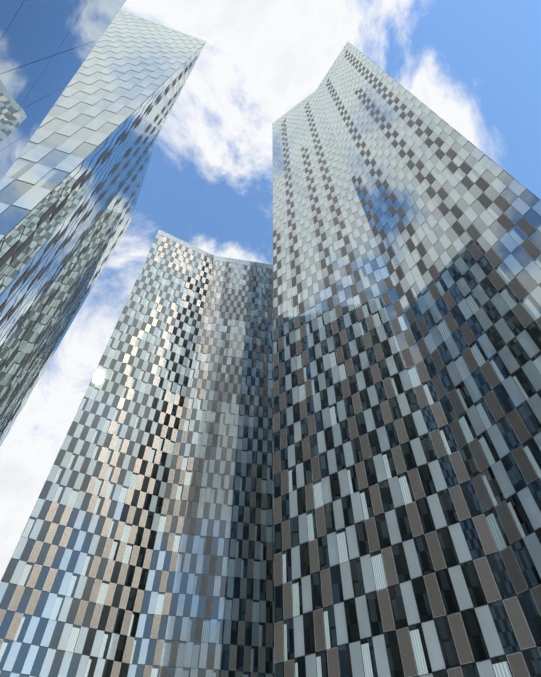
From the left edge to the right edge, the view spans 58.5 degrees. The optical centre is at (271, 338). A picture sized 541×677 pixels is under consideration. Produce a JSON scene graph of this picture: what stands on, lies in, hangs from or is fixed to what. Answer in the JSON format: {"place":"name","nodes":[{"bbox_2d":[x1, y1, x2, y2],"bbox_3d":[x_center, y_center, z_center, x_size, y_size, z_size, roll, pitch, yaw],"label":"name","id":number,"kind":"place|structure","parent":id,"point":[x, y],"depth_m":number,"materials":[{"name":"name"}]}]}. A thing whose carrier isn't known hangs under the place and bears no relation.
{"place":"outdoors","nodes":[
{"label":"outdoors","id":0,"kind":"place"},
{"bbox_2d":[0,0,125,181],"bbox_3d":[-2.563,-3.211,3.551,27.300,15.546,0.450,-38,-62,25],"label":"glass facade","id":1,"kind":"structure","parent":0,"point":[46,47],"depth_m":8.33,"materials":[{"name":"blue glass"}]},
{"bbox_2d":[0,9,205,445],"bbox_3d":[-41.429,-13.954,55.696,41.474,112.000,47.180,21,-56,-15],"label":"tower","id":2,"kind":"structure","parent":0,"point":[71,182],"depth_m":49.53,"materials":[{"name":"grey glass"}]},
{"bbox_2d":[0,230,274,676],"bbox_3d":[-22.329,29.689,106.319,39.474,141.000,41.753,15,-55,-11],"label":"tower","id":3,"kind":"structure","parent":0,"point":[144,547],"depth_m":78.48,"materials":[{"name":"grey glass"}]},
{"bbox_2d":[0,0,540,581],"label":"sky","id":4,"kind":"structure","parent":0,"point":[207,185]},
{"bbox_2d":[272,41,540,676],"bbox_3d":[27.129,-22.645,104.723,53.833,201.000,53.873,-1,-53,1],"label":"tower","id":5,"kind":"structure","parent":0,"point":[407,361],"depth_m":48.27,"materials":[{"name":"grey glass"}]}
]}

